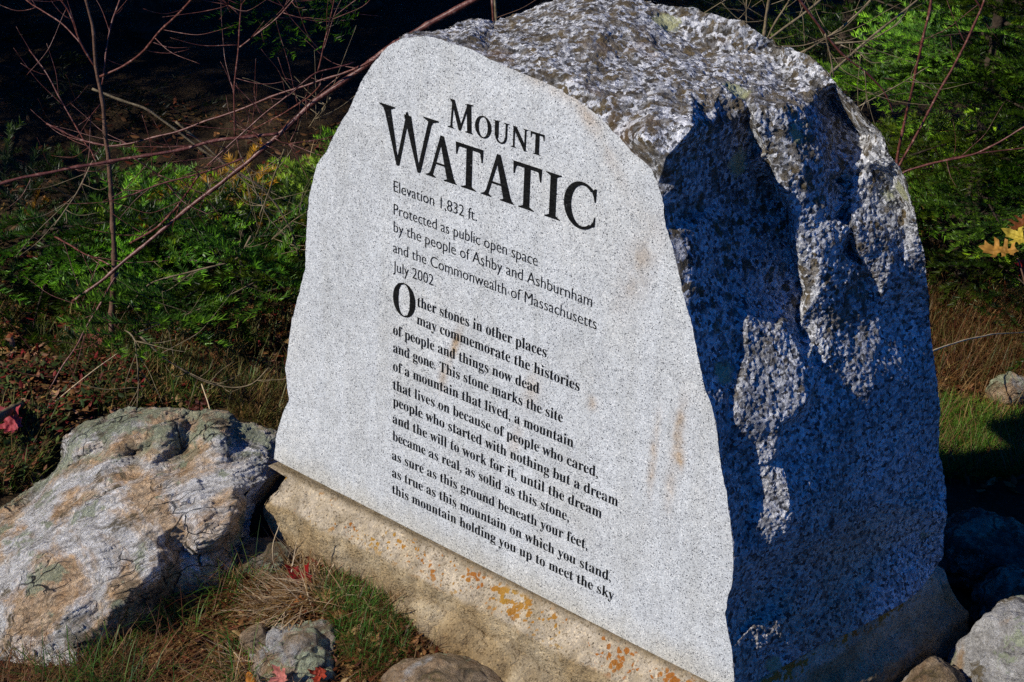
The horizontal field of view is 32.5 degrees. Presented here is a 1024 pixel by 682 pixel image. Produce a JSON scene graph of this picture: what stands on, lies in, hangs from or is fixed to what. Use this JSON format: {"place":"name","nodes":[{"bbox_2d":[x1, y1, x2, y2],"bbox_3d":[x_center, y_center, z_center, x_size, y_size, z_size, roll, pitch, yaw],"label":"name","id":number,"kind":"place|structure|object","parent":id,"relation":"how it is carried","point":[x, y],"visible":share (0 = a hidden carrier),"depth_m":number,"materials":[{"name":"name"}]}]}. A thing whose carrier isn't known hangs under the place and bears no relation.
{"place":"outdoors","nodes":[
{"label":"outdoors","id":0,"kind":"place"},
{"bbox_2d":[0,0,1023,681],"bbox_3d":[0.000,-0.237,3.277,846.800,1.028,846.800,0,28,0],"label":"ground","id":1,"kind":"structure","parent":0,"point":[370,36],"depth_m":4.76,"materials":[{"name":"soil"}]},
{"bbox_2d":[0,348,159,481],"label":"groundcover","id":2,"kind":"object","parent":1,"relation":"on","point":[29,367],"visible":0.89,"depth_m":3.23,"materials":[{"name":"green plant"}]},
{"bbox_2d":[0,405,22,433],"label":"fallen leaf","id":3,"kind":"object","parent":2,"relation":"on","point":[12,424],"visible":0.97,"depth_m":3.11,"materials":[{"name":"plant"}]},
{"bbox_2d":[0,401,24,421],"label":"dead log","id":4,"kind":"object","parent":2,"relation":"on","point":[10,410],"visible":0.94,"depth_m":3.11,"materials":[{"name":"wood"}]},
{"bbox_2d":[41,349,123,411],"bbox_3d":[-0.801,0.080,3.248,0.005,0.068,0.209,25,37,38],"label":"grass stalk","id":5,"kind":"object","parent":1,"relation":"on","point":[83,378],"depth_m":3.25,"materials":[{"name":"beige plant"}]},
{"bbox_2d":[1,0,232,351],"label":"bare sapling","id":6,"kind":"object","parent":1,"relation":"on","point":[114,255],"visible":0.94,"depth_m":3.22,"materials":[{"name":"brown plant"}]},
{"bbox_2d":[0,24,237,130],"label":"fir tree","id":7,"kind":"object","parent":1,"relation":"on","point":[11,37],"visible":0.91,"depth_m":4.53,"materials":[{"name":"green plant"}]},
{"bbox_2d":[0,406,280,667],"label":"boulder","id":8,"kind":"object","parent":1,"relation":"on","point":[120,511],"visible":0.95,"depth_m":2.74,"materials":[{"name":"grey stone"}]},
{"bbox_2d":[0,287,286,495],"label":"green grass","id":9,"kind":"structure","parent":1,"relation":"on","point":[171,385],"depth_m":3.30,"materials":[{"name":"green plant"}]},
{"bbox_2d":[83,328,101,349],"bbox_3d":[-0.820,-0.009,3.423,0.048,0.047,0.032,0,28,0],"label":"fallen leaf","id":10,"kind":"object","parent":9,"relation":"on","point":[98,329],"visible":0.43,"depth_m":3.42,"materials":[{"name":"brown plant"}]},
{"bbox_2d":[0,298,294,495],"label":"leaf litter","id":11,"kind":"object","parent":1,"relation":"on","point":[56,389],"visible":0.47,"depth_m":3.37,"materials":[{"name":"plant"}]},
{"bbox_2d":[198,346,231,370],"bbox_3d":[-0.566,0.034,3.345,0.066,0.041,0.030,11,30,20],"label":"fallen leaf","id":12,"kind":"object","parent":11,"relation":"on","point":[206,352],"visible":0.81,"depth_m":3.35,"materials":[{"name":"brown plant"}]},
{"bbox_2d":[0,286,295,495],"bbox_3d":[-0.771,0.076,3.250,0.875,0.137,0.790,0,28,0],"label":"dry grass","id":13,"kind":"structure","parent":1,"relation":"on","point":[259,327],"depth_m":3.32,"materials":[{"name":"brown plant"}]},
{"bbox_2d":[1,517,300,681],"bbox_3d":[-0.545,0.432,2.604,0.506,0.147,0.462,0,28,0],"label":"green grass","id":14,"kind":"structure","parent":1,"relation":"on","point":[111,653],"depth_m":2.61,"materials":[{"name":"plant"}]},
{"bbox_2d":[0,117,305,374],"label":"young fir","id":15,"kind":"object","parent":1,"relation":"on","point":[148,182],"visible":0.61,"depth_m":3.72,"materials":[{"name":"green plant"}]},
{"bbox_2d":[0,537,306,681],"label":"dry grass","id":16,"kind":"structure","parent":1,"relation":"on","point":[174,635],"depth_m":2.62,"materials":[{"name":"brown plant"}]},
{"bbox_2d":[0,96,315,329],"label":"leaf litter","id":17,"kind":"object","parent":1,"relation":"on","point":[87,131],"visible":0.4,"depth_m":4.39,"materials":[{"name":"plant"}]},
{"bbox_2d":[0,137,317,372],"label":"young fir","id":18,"kind":"object","parent":1,"relation":"on","point":[267,266],"visible":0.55,"depth_m":3.48,"materials":[{"name":"green plant"}]},
{"bbox_2d":[15,27,355,409],"bbox_3d":[-0.588,-0.225,3.248,0.660,0.671,0.640,-23,36,-36],"label":"dead branch","id":19,"kind":"object","parent":1,"relation":"on","point":[210,155],"visible":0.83,"depth_m":3.36,"materials":[{"name":"brown plant"}]},
{"bbox_2d":[185,395,208,410],"bbox_3d":[-0.582,0.121,3.223,0.055,0.032,0.035,0,28,0],"label":"fallen leaf","id":20,"kind":"object","parent":1,"relation":"on","point":[199,403],"visible":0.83,"depth_m":3.23,"materials":[{"name":"brown plant"}]},
{"bbox_2d":[201,384,209,408],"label":"grass stalk","id":21,"kind":"object","parent":1,"relation":"on","point":[205,395],"depth_m":2.99,"materials":[{"name":"beige plant"}]},
{"bbox_2d":[0,562,446,681],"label":"grass","id":22,"kind":"structure","parent":1,"relation":"on","point":[358,661],"depth_m":2.63,"materials":[{"name":"green plant"}]},
{"bbox_2d":[0,0,478,392],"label":"leaning shrub","id":23,"kind":"object","parent":1,"relation":"on","point":[426,25],"visible":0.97,"depth_m":3.15,"materials":[{"name":"red plant"}]},
{"bbox_2d":[128,0,366,59],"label":"fir tree","id":24,"kind":"object","parent":1,"relation":"on","point":[146,24],"visible":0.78,"depth_m":4.36,"materials":[{"name":"green plant"}]},
{"bbox_2d":[207,356,288,428],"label":"dry grass","id":25,"kind":"structure","parent":1,"relation":"on","point":[259,413],"depth_m":3.24,"materials":[{"name":"plant"}]},
{"bbox_2d":[239,623,267,653],"bbox_3d":[-0.381,0.461,2.635,0.055,0.081,0.059,0,28,0],"label":"rock","id":26,"kind":"object","parent":1,"relation":"on","point":[247,637],"visible":0.48,"depth_m":2.61,"materials":[{"name":"beige stone"}]},
{"bbox_2d":[170,125,338,277],"bbox_3d":[-0.142,-0.305,3.792,1.131,0.342,0.953,0,28,0],"label":"young fir","id":27,"kind":"object","parent":1,"relation":"on","point":[285,181],"visible":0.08,"depth_m":3.71,"materials":[{"name":"green plant"}]},
{"bbox_2d":[147,597,362,681],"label":"straw","id":28,"kind":"object","parent":1,"relation":"on","point":[238,660],"visible":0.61,"depth_m":2.58,"materials":[{"name":"brown plant"}]},
{"bbox_2d":[245,671,255,681],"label":"fallen leaf","id":29,"kind":"object","parent":28,"relation":"on","point":[249,677],"visible":1,"depth_m":2.54,"materials":[{"name":"orange plant"}]},
{"bbox_2d":[232,536,297,581],"bbox_3d":[-0.389,0.364,2.806,0.114,0.104,0.104,0,28,0],"label":"rock","id":30,"kind":"object","parent":1,"relation":"on","point":[249,548],"visible":0.46,"depth_m":2.78,"materials":[{"name":"grey stone"}]},
{"bbox_2d":[234,521,340,606],"bbox_3d":[-0.347,0.336,2.761,0.194,0.114,0.225,-9,29,-16],"label":"straw","id":31,"kind":"object","parent":1,"relation":"on","point":[295,560],"visible":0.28,"depth_m":2.76,"materials":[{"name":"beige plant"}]},
{"bbox_2d":[216,541,361,641],"bbox_3d":[-0.337,0.367,2.666,0.234,0.097,0.223,0,28,0],"label":"straw","id":32,"kind":"object","parent":1,"relation":"on","point":[276,599],"visible":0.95,"depth_m":2.67,"materials":[{"name":"beige plant"}]},
{"bbox_2d":[272,523,279,579],"bbox_3d":[-0.359,0.325,2.680,0.012,0.123,0.023,-11,30,-20],"label":"grass stalk","id":33,"kind":"object","parent":32,"relation":"on","point":[272,548],"depth_m":2.67,"materials":[{"name":"plant"}]},
{"bbox_2d":[281,596,303,617],"bbox_3d":[-0.337,0.411,2.675,0.053,0.046,0.036,22,35,34],"label":"fallen leaf","id":34,"kind":"object","parent":32,"relation":"on","point":[294,602],"visible":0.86,"depth_m":2.67,"materials":[{"name":"brown plant"}]},
{"bbox_2d":[284,562,312,589],"bbox_3d":[-0.331,0.359,2.700,0.048,0.046,0.032,-7,29,-12],"label":"fallen leaf","id":35,"kind":"object","parent":32,"relation":"on","point":[294,576],"visible":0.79,"depth_m":2.71,"materials":[{"name":"red plant"}]},
{"bbox_2d":[305,556,323,566],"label":"fallen leaf","id":36,"kind":"object","parent":32,"relation":"on","point":[314,561],"visible":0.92,"depth_m":2.75,"materials":[{"name":"brown plant"}]},
{"bbox_2d":[245,619,338,681],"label":"rock","id":37,"kind":"object","parent":1,"relation":"on","point":[306,648],"visible":0.78,"depth_m":2.57,"materials":[{"name":"grey stone"}]},
{"bbox_2d":[268,664,286,681],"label":"fallen leaf","id":38,"kind":"object","parent":37,"relation":"on","point":[280,675],"visible":1,"depth_m":2.53,"materials":[{"name":"pink plant"}]},
{"bbox_2d":[308,667,326,681],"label":"fallen leaf","id":39,"kind":"object","parent":37,"relation":"on","point":[319,672],"visible":0.99,"depth_m":2.55,"materials":[{"name":"plant"}]},
{"bbox_2d":[256,523,412,647],"bbox_3d":[-0.259,0.366,2.688,0.430,0.086,0.183,24,36,37],"label":"straw","id":40,"kind":"object","parent":1,"relation":"on","point":[329,581],"visible":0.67,"depth_m":2.68,"materials":[{"name":"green plant"}]},
{"bbox_2d":[299,556,418,681],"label":"green grass","id":41,"kind":"structure","parent":1,"relation":"on","point":[365,614],"depth_m":2.61,"materials":[{"name":"plant"}]},
{"bbox_2d":[275,556,448,681],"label":"dry grass","id":42,"kind":"structure","parent":1,"relation":"on","point":[414,655],"depth_m":2.59,"materials":[{"name":"brown plant"}]},
{"bbox_2d":[346,0,381,11],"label":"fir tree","id":43,"kind":"object","parent":1,"relation":"on","point":[372,5],"visible":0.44,"depth_m":5.31,"materials":[{"name":"green plant"}]},
{"bbox_2d":[364,582,414,614],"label":"dry grass","id":44,"kind":"structure","parent":1,"relation":"on","point":[395,595],"depth_m":2.64,"materials":[{"name":"plant"}]},
{"bbox_2d":[381,653,502,681],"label":"rock","id":45,"kind":"object","parent":1,"relation":"on","point":[443,667],"visible":1,"depth_m":2.50,"materials":[{"name":"stone"}]},
{"bbox_2d":[491,0,534,20],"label":"bare sapling","id":46,"kind":"object","parent":1,"relation":"on","point":[495,12],"visible":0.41,"depth_m":3.50,"materials":[{"name":"brown plant"}]},
{"bbox_2d":[263,462,968,681],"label":"concrete base","id":47,"kind":"object","parent":1,"relation":"on","point":[504,629],"visible":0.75,"depth_m":2.55,"materials":[{"name":"beige concrete"}]},
{"bbox_2d":[274,0,946,681],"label":"granite monument","id":48,"kind":"object","parent":47,"relation":"on","point":[612,316],"visible":1,"depth_m":2.33,"materials":[{"name":"grey stone"}]},
{"bbox_2d":[244,108,1023,493],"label":"undergrowth","id":49,"kind":"object","parent":1,"relation":"on","point":[994,480],"visible":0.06,"depth_m":3.52,"materials":[{"name":"green plant"}]},
{"bbox_2d":[244,99,1023,493],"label":"dry grass","id":50,"kind":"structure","parent":1,"relation":"on","point":[932,345],"depth_m":3.64,"materials":[{"name":"brown plant"}]},
{"bbox_2d":[539,0,833,62],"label":"fir tree","id":51,"kind":"object","parent":1,"relation":"on","point":[760,19],"visible":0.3,"depth_m":5.08,"materials":[{"name":"green plant"}]},
{"bbox_2d":[491,0,1023,185],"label":"bare sapling","id":52,"kind":"object","parent":1,"relation":"on","point":[933,101],"visible":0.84,"depth_m":3.33,"materials":[{"name":"red plant"}]},
{"bbox_2d":[703,0,973,148],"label":"bare shrub","id":53,"kind":"object","parent":1,"relation":"on","point":[822,30],"visible":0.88,"depth_m":3.26,"materials":[{"name":"red plant"}]},
{"bbox_2d":[773,0,909,63],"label":"fir tree","id":54,"kind":"object","parent":1,"relation":"on","point":[813,22],"visible":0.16,"depth_m":5.29,"materials":[{"name":"green plant"}]},
{"bbox_2d":[685,0,1023,220],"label":"young fir","id":55,"kind":"object","parent":1,"relation":"on","point":[852,24],"visible":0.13,"depth_m":4.48,"materials":[{"name":"green plant"}]},
{"bbox_2d":[791,0,1023,372],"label":"young fir","id":56,"kind":"object","parent":1,"relation":"on","point":[967,254],"visible":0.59,"depth_m":3.76,"materials":[{"name":"green plant"}]},
{"bbox_2d":[831,0,1023,286],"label":"young fir","id":57,"kind":"object","parent":1,"relation":"on","point":[978,75],"visible":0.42,"depth_m":3.82,"materials":[{"name":"green plant"}]},
{"bbox_2d":[902,656,966,681],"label":"rock","id":58,"kind":"object","parent":1,"relation":"on","point":[933,669],"visible":1,"depth_m":2.49,"materials":[{"name":"brown stone"}]},
{"bbox_2d":[926,267,1023,409],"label":"dry grass","id":59,"kind":"structure","parent":1,"relation":"on","point":[969,325],"depth_m":3.81,"materials":[{"name":"brown plant"}]},
{"bbox_2d":[933,332,1023,351],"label":"grass stalk","id":60,"kind":"object","parent":1,"relation":"on","point":[936,349],"depth_m":3.55,"materials":[{"name":"brown plant"}]},
{"bbox_2d":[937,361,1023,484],"bbox_3d":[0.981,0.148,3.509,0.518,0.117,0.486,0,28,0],"label":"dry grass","id":61,"kind":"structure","parent":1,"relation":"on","point":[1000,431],"depth_m":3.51,"materials":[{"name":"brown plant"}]},
{"bbox_2d":[938,385,1023,483],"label":"green grass","id":62,"kind":"structure","parent":1,"relation":"on","point":[969,466],"depth_m":3.48,"materials":[{"name":"green plant"}]},
{"bbox_2d":[938,507,1023,593],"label":"rock","id":63,"kind":"object","parent":1,"relation":"on","point":[980,543],"visible":0.58,"depth_m":3.00,"materials":[{"name":"grey stone"}]},
{"bbox_2d":[947,595,1023,681],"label":"rock","id":64,"kind":"object","parent":1,"relation":"on","point":[989,647],"visible":0.91,"depth_m":2.49,"materials":[{"name":"grey stone"}]},
{"bbox_2d":[969,564,1023,624],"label":"rock","id":65,"kind":"object","parent":1,"relation":"on","point":[994,587],"visible":0.62,"depth_m":2.87,"materials":[{"name":"grey stone"}]},
{"bbox_2d":[979,214,1023,280],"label":"oak seedling","id":66,"kind":"object","parent":1,"relation":"on","point":[1012,233],"visible":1,"depth_m":3.23,"materials":[{"name":"yellow plant"}]},
{"bbox_2d":[985,371,1023,407],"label":"rock","id":67,"kind":"object","parent":1,"relation":"on","point":[1008,380],"visible":0.89,"depth_m":3.61,"materials":[{"name":"grey stone"}]}
]}

